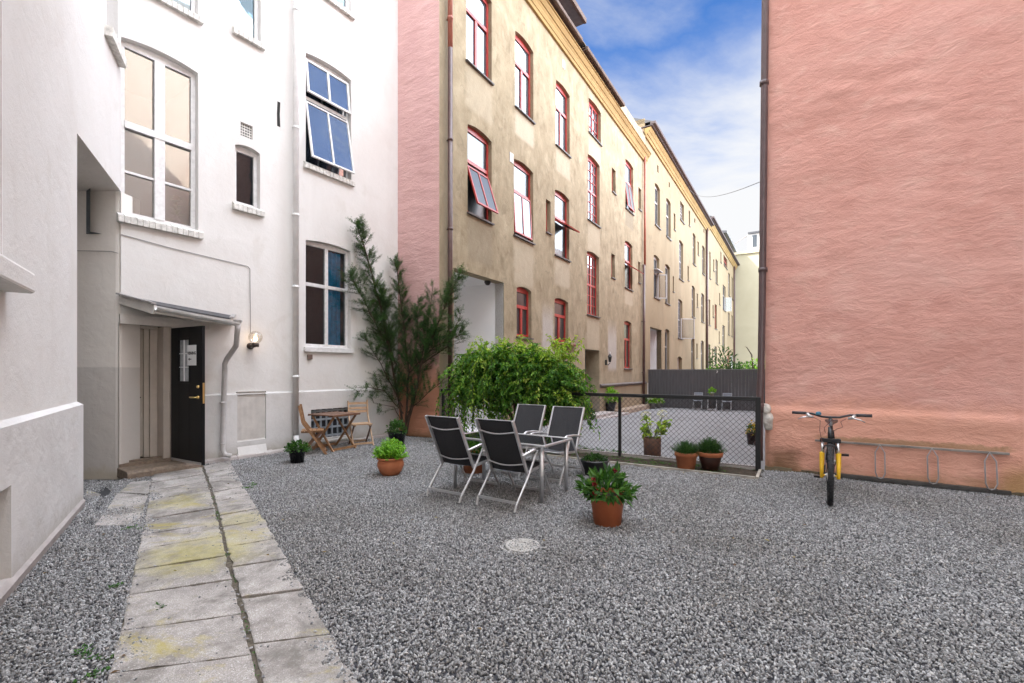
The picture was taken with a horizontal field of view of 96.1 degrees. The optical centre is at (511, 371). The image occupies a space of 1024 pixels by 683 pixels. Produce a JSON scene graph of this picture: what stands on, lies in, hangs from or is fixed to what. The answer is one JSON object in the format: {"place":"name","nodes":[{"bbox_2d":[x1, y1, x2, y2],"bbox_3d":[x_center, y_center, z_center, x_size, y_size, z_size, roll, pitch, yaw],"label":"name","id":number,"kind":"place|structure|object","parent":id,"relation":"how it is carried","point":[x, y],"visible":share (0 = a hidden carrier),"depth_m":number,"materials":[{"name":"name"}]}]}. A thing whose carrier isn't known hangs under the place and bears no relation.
{"place":"outdoors","nodes":[
{"label":"outdoors","id":0,"kind":"place"},
{"bbox_2d":[85,460,357,682],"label":"paving path","id":1,"kind":"structure","parent":0,"point":[273,617],"depth_m":3.11,"materials":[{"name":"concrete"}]},
{"bbox_2d":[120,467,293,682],"bbox_3d":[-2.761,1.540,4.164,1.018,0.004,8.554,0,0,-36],"label":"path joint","id":2,"kind":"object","parent":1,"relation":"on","point":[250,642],"visible":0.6,"depth_m":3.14,"materials":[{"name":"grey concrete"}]},
{"bbox_2d":[71,480,256,682],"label":"weeds","id":3,"kind":"object","parent":2,"relation":"on","point":[97,657],"visible":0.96,"depth_m":2.52,"materials":[{"name":"green plant"}]},
{"bbox_2d":[83,454,762,480],"bbox_3d":[0.750,1.610,3.250,19.500,0.001,18.500,0,0,0],"label":"yard base","id":4,"kind":"object","parent":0,"point":[119,479],"depth_m":6.87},
{"bbox_2d":[0,0,398,607],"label":"apartment building","id":5,"kind":"structure","parent":4,"relation":"on","point":[267,153],"depth_m":7.60,"materials":[{"name":"white paint"}]},
{"bbox_2d":[0,254,34,293],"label":"window","id":6,"kind":"structure","parent":5,"relation":"in","point":[14,277],"depth_m":3.00,"materials":[{"name":"white paint"}]},
{"bbox_2d":[104,0,126,68],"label":"window","id":7,"kind":"structure","parent":5,"relation":"in","point":[109,32],"depth_m":6.38,"materials":[{"name":"white paint"}]},
{"bbox_2d":[140,329,142,456],"bbox_3d":[-5.969,0.340,7.149,0.140,2.020,0.410,0,0,34],"label":"inner door","id":8,"kind":"structure","parent":5,"relation":"in","point":[141,330],"depth_m":7.32,"materials":[{"name":"paint"}]},
{"bbox_2d":[86,40,203,239],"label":"window","id":9,"kind":"structure","parent":5,"relation":"in","point":[158,94],"depth_m":7.72,"materials":[{"name":"beige glass"}]},
{"bbox_2d":[170,195,182,223],"bbox_3d":[-5.556,-2.658,7.627,0.201,0.491,0.203,0,0,34],"label":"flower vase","id":10,"kind":"object","parent":5,"relation":"in","point":[175,219],"visible":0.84,"depth_m":7.60,"materials":[{"name":"beige glass"}]},
{"bbox_2d":[156,0,203,24],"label":"window","id":11,"kind":"structure","parent":5,"relation":"in","point":[186,8],"depth_m":7.53,"materials":[{"name":"white paint"}]},
{"bbox_2d":[171,326,204,464],"bbox_3d":[-5.051,0.360,7.119,0.920,2.100,0.113,0,0,29],"label":"door","id":12,"kind":"structure","parent":5,"relation":"in","point":[187,381],"depth_m":7.11,"materials":[{"name":"black paint"}]},
{"bbox_2d":[187,345,195,364],"bbox_3d":[-4.886,-0.249,7.025,0.260,0.310,0.005,0,0,30],"label":"notice","id":13,"kind":"object","parent":5,"relation":"attached to","point":[191,354],"visible":1,"depth_m":7.03,"materials":[{"name":"white paper"}]},
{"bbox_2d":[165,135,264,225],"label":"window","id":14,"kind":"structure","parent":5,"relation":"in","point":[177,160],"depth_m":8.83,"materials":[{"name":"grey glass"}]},
{"bbox_2d":[232,0,265,50],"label":"window","id":15,"kind":"structure","parent":5,"relation":"in","point":[246,11],"depth_m":8.46,"materials":[{"name":"white glass"}]},
{"bbox_2d":[247,337,258,348],"bbox_3d":[-4.634,-0.565,8.284,0.305,0.325,0.230,0,0,34],"label":"wall lamp","id":16,"kind":"object","parent":5,"relation":"attached to","point":[251,345],"visible":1,"depth_m":8.26,"materials":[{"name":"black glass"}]},
{"bbox_2d":[304,241,353,352],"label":"window","id":17,"kind":"structure","parent":5,"relation":"in","point":[326,299],"depth_m":10.17,"materials":[{"name":"glass"}]},
{"bbox_2d":[303,56,354,186],"bbox_3d":[-3.840,-5.278,9.707,0.334,2.390,1.189,0,0,34],"label":"window","id":18,"kind":"structure","parent":5,"relation":"in","point":[328,142],"depth_m":9.68,"materials":[{"name":"blue glass"}]},
{"bbox_2d":[311,407,348,444],"bbox_3d":[-3.829,1.129,9.722,0.176,0.705,1.006,0,0,34],"label":"window","id":19,"kind":"structure","parent":5,"relation":"in","point":[335,429],"depth_m":9.78,"materials":[{"name":"grey paint"}]},
{"bbox_2d":[326,0,354,20],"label":"window","id":20,"kind":"structure","parent":5,"relation":"in","point":[342,5],"depth_m":9.97,"materials":[{"name":"white paint"}]},
{"bbox_2d":[0,436,1023,682],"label":"gravel","id":21,"kind":"structure","parent":0,"point":[876,582],"depth_m":3.42,"materials":[{"name":"grey gravel"}]},
{"bbox_2d":[85,484,110,524],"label":"weeds","id":22,"kind":"object","parent":21,"relation":"on","point":[105,492],"visible":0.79,"depth_m":5.72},
{"bbox_2d":[283,439,310,463],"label":"potted plant","id":23,"kind":"object","parent":21,"relation":"on","point":[296,454],"visible":0.99,"depth_m":7.65,"materials":[{"name":"green plant"}]},
{"bbox_2d":[298,404,327,454],"bbox_3d":[-3.729,1.082,8.628,0.511,0.936,0.422,0,0,-21],"label":"folding chair","id":24,"kind":"object","parent":21,"relation":"on","point":[312,431],"visible":0.94,"depth_m":8.49,"materials":[{"name":"brown wood"}]},
{"bbox_2d":[308,411,359,451],"bbox_3d":[-3.522,1.190,9.138,0.704,0.722,0.680,0,0,28],"label":"folding table","id":25,"kind":"object","parent":21,"relation":"on","point":[334,414],"visible":0.98,"depth_m":9.05,"materials":[{"name":"brown wood"}]},
{"bbox_2d":[347,400,373,444],"bbox_3d":[-3.177,1.082,9.657,0.422,0.936,0.511,0,0,-33],"label":"folding chair","id":26,"kind":"object","parent":21,"relation":"on","point":[359,423],"visible":0.89,"depth_m":9.74,"materials":[{"name":"brown wood"}]},
{"bbox_2d":[371,437,408,476],"bbox_3d":[-1.796,1.255,6.839,0.551,0.570,0.550,0,0,0],"label":"potted plant","id":27,"kind":"object","parent":21,"relation":"on","point":[391,456],"visible":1,"depth_m":6.71,"materials":[{"name":"green plant"}]},
{"bbox_2d":[384,419,407,445],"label":"potted plant","id":28,"kind":"object","parent":21,"relation":"on","point":[396,433],"visible":0.96,"depth_m":9.51,"materials":[{"name":"green plant"}]},
{"bbox_2d":[424,415,500,503],"bbox_3d":[-0.613,1.037,5.836,0.585,1.012,0.855,0,0,34],"label":"garden chair","id":29,"kind":"object","parent":21,"relation":"on","point":[449,440],"visible":0.92,"depth_m":5.62,"materials":[{"name":"fabric"}]},
{"bbox_2d":[463,431,485,473],"bbox_3d":[-0.576,1.224,7.035,0.562,0.627,0.586,0,0,0],"label":"potted plant","id":30,"kind":"object","parent":21,"relation":"on","point":[469,469],"visible":0.25,"depth_m":6.92,"materials":[{"name":"green plant"}]},
{"bbox_2d":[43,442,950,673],"bbox_3d":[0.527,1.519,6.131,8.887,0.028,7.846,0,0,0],"label":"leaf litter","id":31,"kind":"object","parent":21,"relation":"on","point":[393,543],"visible":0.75,"depth_m":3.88,"materials":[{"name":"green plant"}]},
{"bbox_2d":[453,431,572,503],"bbox_3d":[-0.031,1.193,5.976,1.454,0.698,0.759,0,0,34],"label":"garden table","id":32,"kind":"object","parent":21,"relation":"on","point":[541,442],"visible":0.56,"depth_m":5.84,"materials":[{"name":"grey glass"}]},
{"bbox_2d":[474,418,551,513],"bbox_3d":[0.030,1.037,5.471,0.585,1.012,0.855,0,0,34],"label":"garden chair","id":33,"kind":"object","parent":21,"relation":"on","point":[502,446],"visible":0.94,"depth_m":5.26,"materials":[{"name":"fabric"}]},
{"bbox_2d":[487,404,547,477],"bbox_3d":[0.097,1.037,7.104,0.585,1.012,0.855,0,0,33],"label":"garden chair","id":34,"kind":"object","parent":21,"relation":"on","point":[528,418],"visible":0.42,"depth_m":7.34,"materials":[{"name":"metal"}]},
{"bbox_2d":[502,538,538,553],"bbox_3d":[0.094,1.548,4.066,0.390,0.044,0.390,0,0,0],"label":"manhole cover","id":35,"kind":"object","parent":21,"relation":"on","point":[523,540],"visible":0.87,"depth_m":4.05,"materials":[{"name":"stone"}]},
{"bbox_2d":[525,406,585,485],"bbox_3d":[0.638,1.037,6.655,0.585,1.012,0.855,0,0,33],"label":"garden chair","id":36,"kind":"object","parent":21,"relation":"on","point":[565,421],"visible":0.76,"depth_m":6.85,"materials":[{"name":"fabric"}]},
{"bbox_2d":[580,452,609,475],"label":"potted plant","id":37,"kind":"object","parent":21,"relation":"on","point":[597,460],"visible":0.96,"depth_m":6.81,"materials":[{"name":"green plant"}]},
{"bbox_2d":[573,461,641,527],"bbox_3d":[0.959,1.216,4.672,0.707,0.656,0.688,0,0,0],"label":"potted plant","id":38,"kind":"object","parent":21,"relation":"on","point":[607,500],"visible":1,"depth_m":4.54,"materials":[{"name":"green plant"}]},
{"bbox_2d":[792,411,871,505],"bbox_3d":[4.051,1.019,5.719,1.678,1.069,0.764,0,0,-36],"label":"bicycle","id":39,"kind":"object","parent":21,"relation":"on","point":[832,442],"visible":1,"depth_m":5.41,"materials":[{"name":"rubber"}]},
{"bbox_2d":[815,439,1011,494],"bbox_3d":[5.352,1.290,6.295,2.022,0.559,0.208,0,0,34],"label":"bicycle rack","id":40,"kind":"object","parent":21,"relation":"on","point":[937,485],"visible":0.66,"depth_m":6.10,"materials":[{"name":"metal"}]},
{"bbox_2d":[576,0,761,251],"label":"sky","id":41,"kind":"structure","parent":0,"point":[692,68],"materials":[{"name":"blue"}]},
{"bbox_2d":[464,407,880,483],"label":"asphalt yard","id":42,"kind":"structure","parent":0,"point":[636,417],"depth_m":13.02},
{"bbox_2d":[252,0,650,436],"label":"tenement house","id":43,"kind":"structure","parent":42,"relation":"on","point":[524,153],"depth_m":13.86,"materials":[{"name":"beige paint"}]},
{"bbox_2d":[465,0,494,85],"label":"window","id":44,"kind":"structure","parent":43,"relation":"in","point":[476,10],"depth_m":12.11,"materials":[{"name":"grey glass"}]},
{"bbox_2d":[467,127,498,225],"bbox_3d":[-0.812,-5.122,11.999,0.505,2.326,1.143,0,0,32],"label":"window","id":45,"kind":"structure","parent":43,"relation":"in","point":[481,199],"depth_m":12.04,"materials":[{"name":"grey glass"}]},
{"bbox_2d":[513,161,535,244],"bbox_3d":[0.323,-5.122,13.960,0.230,2.326,1.223,0,0,32],"label":"window","id":46,"kind":"structure","parent":43,"relation":"in","point":[522,203],"depth_m":13.99,"materials":[{"name":"glass"}]},
{"bbox_2d":[516,287,533,339],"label":"window","id":47,"kind":"structure","parent":43,"relation":"in","point":[522,295],"depth_m":14.13,"materials":[{"name":"red paint"}]},
{"bbox_2d":[515,35,535,124],"bbox_3d":[0.343,-8.909,13.993,0.230,2.333,1.164,0,0,32],"label":"window","id":48,"kind":"structure","parent":43,"relation":"in","point":[522,55],"depth_m":14.06,"materials":[{"name":"grey glass"}]},
{"bbox_2d":[546,203,552,234],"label":"window","id":49,"kind":"structure","parent":43,"relation":"in","point":[547,232],"depth_m":15.49,"materials":[{"name":"red paint"}]},
{"bbox_2d":[555,299,569,343],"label":"window","id":50,"kind":"structure","parent":43,"relation":"in","point":[559,304],"depth_m":16.34,"materials":[{"name":"red paint"}]},
{"bbox_2d":[556,83,571,158],"bbox_3d":[1.763,-8.909,16.282,0.230,2.333,1.187,0,0,32],"label":"window","id":51,"kind":"structure","parent":43,"relation":"in","point":[561,99],"depth_m":16.43,"materials":[{"name":"grey glass"}]},
{"bbox_2d":[555,191,579,261],"bbox_3d":[1.894,-5.122,16.139,0.604,2.326,1.235,0,0,32],"label":"window","id":52,"kind":"structure","parent":43,"relation":"in","point":[561,225],"depth_m":16.40,"materials":[{"name":"glass"}]},
{"bbox_2d":[587,252,600,317],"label":"window","id":53,"kind":"structure","parent":43,"relation":"in","point":[591,260],"depth_m":18.92,"materials":[{"name":"red paint"}]},
{"bbox_2d":[587,157,601,228],"bbox_3d":[3.284,-7.325,18.752,0.250,2.675,1.363,0,0,32],"label":"window","id":54,"kind":"structure","parent":43,"relation":"in","point":[592,169],"depth_m":19.02,"materials":[{"name":"glass"}]},
{"bbox_2d":[588,102,602,146],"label":"window","id":55,"kind":"structure","parent":43,"relation":"in","point":[593,116],"depth_m":19.03,"materials":[{"name":"red paint"}]},
{"bbox_2d":[605,352,611,364],"bbox_3d":[4.130,-0.564,19.785,0.332,0.592,0.200,0,0,32],"label":"wall lantern","id":56,"kind":"object","parent":43,"relation":"attached to","point":[609,357],"depth_m":19.73,"materials":[{"name":"black metal"}]},
{"bbox_2d":[611,256,615,279],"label":"window","id":57,"kind":"structure","parent":43,"relation":"in","point":[611,256],"depth_m":20.92,"materials":[{"name":"red paint"}]},
{"bbox_2d":[612,172,616,195],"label":"window","id":58,"kind":"structure","parent":43,"relation":"in","point":[613,192],"depth_m":21.01,"materials":[{"name":"red paint"}]},
{"bbox_2d":[624,321,630,368],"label":"window","id":59,"kind":"structure","parent":43,"relation":"in","point":[626,325],"depth_m":22.73,"materials":[{"name":"red paint"}]},
{"bbox_2d":[625,161,634,215],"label":"window","id":60,"kind":"structure","parent":43,"relation":"in","point":[629,202],"depth_m":22.73,"materials":[{"name":"glass"}]},
{"bbox_2d":[625,242,643,291],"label":"window","id":61,"kind":"structure","parent":43,"relation":"in","point":[627,248],"depth_m":22.86,"materials":[{"name":"red paint"}]},
{"bbox_2d":[405,435,763,478],"bbox_3d":[0.403,1.537,8.927,7.835,0.018,0.950,0,0,32],"label":"soil strip","id":62,"kind":"object","parent":42,"relation":"on","point":[738,471],"visible":0.3,"depth_m":7.73,"materials":[{"name":"brown soil"}]},
{"bbox_2d":[339,214,474,434],"bbox_3d":[-2.365,-0.970,10.527,2.950,4.939,1.375,0,0,-12],"label":"conifer","id":63,"kind":"object","parent":62,"relation":"on","point":[431,331],"visible":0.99,"depth_m":10.44,"materials":[{"name":"green plant"}]},
{"bbox_2d":[435,334,602,439],"bbox_3d":[-0.128,0.386,9.508,3.878,2.338,1.840,0,0,32],"label":"shrub","id":64,"kind":"object","parent":62,"relation":"on","point":[496,378],"visible":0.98,"depth_m":9.16,"materials":[{"name":"green plant"}]},
{"bbox_2d":[523,445,754,472],"bbox_3d":[1.300,1.538,8.979,6.340,0.062,1.550,0,0,32],"label":"moss","id":65,"kind":"object","parent":62,"relation":"on","point":[698,465],"visible":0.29,"depth_m":8.08,"materials":[{"name":"green plant"}]},
{"bbox_2d":[544,454,761,478],"bbox_3d":[2.070,1.538,7.550,3.672,0.045,0.682,0,0,21],"label":"timber edging","id":66,"kind":"object","parent":62,"relation":"on","point":[699,471],"visible":0.64,"depth_m":7.17,"materials":[{"name":"brown wood"}]},
{"bbox_2d":[577,449,754,469],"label":"concrete kerb","id":67,"kind":"structure","parent":62,"relation":"on","point":[657,458],"depth_m":8.10,"materials":[{"name":"grey concrete"}]},
{"bbox_2d":[668,440,701,469],"bbox_3d":[2.752,1.309,7.277,0.524,0.463,0.527,0,0,0],"label":"potted plant","id":68,"kind":"object","parent":62,"relation":"on","point":[686,454],"visible":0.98,"depth_m":7.16,"materials":[{"name":"green plant"}]},
{"bbox_2d":[696,437,726,470],"bbox_3d":[3.106,1.275,7.219,0.500,0.530,0.471,0,0,-32],"label":"potted plant","id":69,"kind":"object","parent":62,"relation":"on","point":[710,455],"visible":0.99,"depth_m":7.12,"materials":[{"name":"green plant"}]},
{"bbox_2d":[582,401,595,419],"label":"shrub","id":70,"kind":"object","parent":42,"relation":"on","point":[591,411],"visible":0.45,"depth_m":16.90,"materials":[{"name":"green plant"}]},
{"bbox_2d":[441,389,760,470],"bbox_3d":[1.123,1.000,8.896,6.494,1.200,0.075,0,0,32],"label":"chain link fence","id":71,"kind":"object","parent":42,"relation":"on","point":[757,433],"visible":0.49,"depth_m":7.88,"materials":[{"name":"black metal"}]},
{"bbox_2d":[604,386,622,410],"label":"potted plant","id":72,"kind":"object","parent":42,"relation":"on","point":[611,390],"visible":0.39,"depth_m":19.75,"materials":[{"name":"green plant"}]},
{"bbox_2d":[647,398,657,408],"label":"potted plant","id":73,"kind":"object","parent":42,"relation":"on","point":[653,403],"visible":0.66,"depth_m":24.15,"materials":[{"name":"green plant"}]},
{"bbox_2d":[640,410,671,455],"bbox_3d":[2.615,1.124,8.399,0.578,0.855,0.736,0,0,18],"label":"potted plant","id":74,"kind":"object","parent":42,"relation":"on","point":[654,441],"visible":0.72,"depth_m":8.30,"materials":[{"name":"green plant"}]},
{"bbox_2d":[656,398,664,407],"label":"potted plant","id":75,"kind":"object","parent":42,"relation":"on","point":[658,405],"visible":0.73,"depth_m":24.38,"materials":[{"name":"green plant"}]},
{"bbox_2d":[693,392,702,408],"bbox_3d":[9.505,1.513,23.559,0.422,0.873,0.518,0,0,32],"label":"folding chair","id":76,"kind":"object","parent":42,"relation":"on","point":[699,394],"visible":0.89,"depth_m":23.63,"materials":[{"name":"grey metal"}]},
{"bbox_2d":[647,369,764,410],"bbox_3d":[10.707,0.940,23.501,7.725,2.120,0.153,0,0,32],"label":"board fence","id":77,"kind":"object","parent":42,"relation":"on","point":[739,382],"visible":0.53,"depth_m":23.93,"materials":[{"name":"grey wood"}]},
{"bbox_2d":[722,393,731,410],"bbox_3d":[10.658,1.513,22.844,0.422,0.873,0.518,0,0,32],"label":"folding chair","id":78,"kind":"object","parent":42,"relation":"on","point":[727,401],"visible":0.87,"depth_m":22.94,"materials":[{"name":"grey metal"}]},
{"bbox_2d":[745,420,754,444],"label":"potted plant","id":79,"kind":"object","parent":42,"relation":"on","point":[750,434],"visible":0.59,"depth_m":10.42,"materials":[{"name":"green plant"}]},
{"bbox_2d":[753,0,1023,496],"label":"corner house","id":80,"kind":"structure","parent":42,"relation":"on","point":[891,259],"depth_m":6.41,"materials":[{"name":"pink paint"}]},
{"bbox_2d":[707,387,716,395],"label":"potted plant","id":81,"kind":"object","parent":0,"point":[713,390],"visible":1,"depth_m":23.06,"materials":[{"name":"green plant"}]},
{"label":"ground","id":82,"kind":"structure","parent":0,"visible":0},
{"bbox_2d":[544,404,650,425],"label":"wall kerb","id":83,"kind":"structure","parent":82,"relation":"on","point":[636,408],"depth_m":22.12,"materials":[{"name":"stone"}]},
{"bbox_2d":[634,118,713,393],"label":"tenement house","id":84,"kind":"structure","parent":82,"relation":"on","point":[679,223],"depth_m":30.62,"materials":[{"name":"beige paint"}]},
{"bbox_2d":[654,257,660,299],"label":"window","id":85,"kind":"structure","parent":84,"relation":"in","point":[655,260],"depth_m":27.64,"materials":[{"name":"grey glass"}]},
{"bbox_2d":[655,186,660,229],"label":"window","id":86,"kind":"structure","parent":84,"relation":"in","point":[656,225],"depth_m":27.64,"materials":[{"name":"white glass"}]},
{"bbox_2d":[665,330,666,368],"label":"window","id":87,"kind":"structure","parent":84,"relation":"in","point":[665,330],"depth_m":29.73,"materials":[{"name":"grey glass"}]},
{"bbox_2d":[665,265,670,305],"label":"window","id":88,"kind":"structure","parent":84,"relation":"in","point":[665,265],"depth_m":29.73,"materials":[{"name":"grey glass"}]},
{"bbox_2d":[666,201,671,240],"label":"window","id":89,"kind":"structure","parent":84,"relation":"in","point":[666,201],"depth_m":29.96,"materials":[{"name":"white glass"}]},
{"bbox_2d":[678,300,683,339],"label":"window","id":90,"kind":"structure","parent":84,"relation":"in","point":[678,300],"depth_m":32.98,"materials":[{"name":"grey glass"}]},
{"bbox_2d":[679,242,683,281],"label":"window","id":91,"kind":"structure","parent":84,"relation":"in","point":[679,242],"depth_m":33.24,"materials":[{"name":"grey glass"}]},
{"bbox_2d":[680,204,684,224],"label":"window","id":92,"kind":"structure","parent":84,"relation":"in","point":[680,204],"depth_m":33.50,"materials":[{"name":"white glass"}]},
{"bbox_2d":[691,339,692,368],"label":"window","id":93,"kind":"structure","parent":84,"relation":"in","point":[691,339],"depth_m":37.09,"materials":[{"name":"grey glass"}]},
{"bbox_2d":[692,288,695,318],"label":"window","id":94,"kind":"structure","parent":84,"relation":"in","point":[692,288],"depth_m":37.32,"materials":[{"name":"grey paint"}]},
{"bbox_2d":[693,237,696,266],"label":"window","id":95,"kind":"structure","parent":84,"relation":"in","point":[693,237],"depth_m":37.58,"materials":[{"name":"grey glass"}]},
{"bbox_2d":[701,294,704,323],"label":"window","id":96,"kind":"structure","parent":84,"relation":"in","point":[701,294],"depth_m":40.87,"materials":[{"name":"grey glass"}]},
{"bbox_2d":[702,248,705,275],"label":"window","id":97,"kind":"structure","parent":84,"relation":"in","point":[702,248],"depth_m":41.30,"materials":[{"name":"grey paint"}]},
{"bbox_2d":[708,215,739,368],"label":"tenement house","id":98,"kind":"structure","parent":82,"relation":"on","point":[723,263],"depth_m":49.68,"materials":[{"name":"beige paint"}]},
{"bbox_2d":[708,344,716,368],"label":"climbing plant","id":99,"kind":"object","parent":98,"relation":"attached to","point":[710,361],"visible":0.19,"depth_m":42.37,"materials":[{"name":"green plant"}]},
{"bbox_2d":[706,344,741,368],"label":"shrub","id":100,"kind":"object","parent":82,"relation":"on","point":[725,361],"visible":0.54,"depth_m":35.91,"materials":[{"name":"green plant"}]},
{"bbox_2d":[725,359,756,368],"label":"hedge","id":101,"kind":"object","parent":82,"relation":"on","point":[742,365],"visible":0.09,"depth_m":37.83,"materials":[{"name":"green plant"}]},
{"bbox_2d":[734,231,758,368],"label":"corner house","id":102,"kind":"structure","parent":82,"relation":"on","point":[746,298],"depth_m":60.78,"materials":[{"name":"beige paint"}]},
{"bbox_2d":[741,358,757,368],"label":"shrub","id":103,"kind":"object","parent":82,"relation":"on","point":[756,360],"visible":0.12,"depth_m":37.10,"materials":[{"name":"green plant"}]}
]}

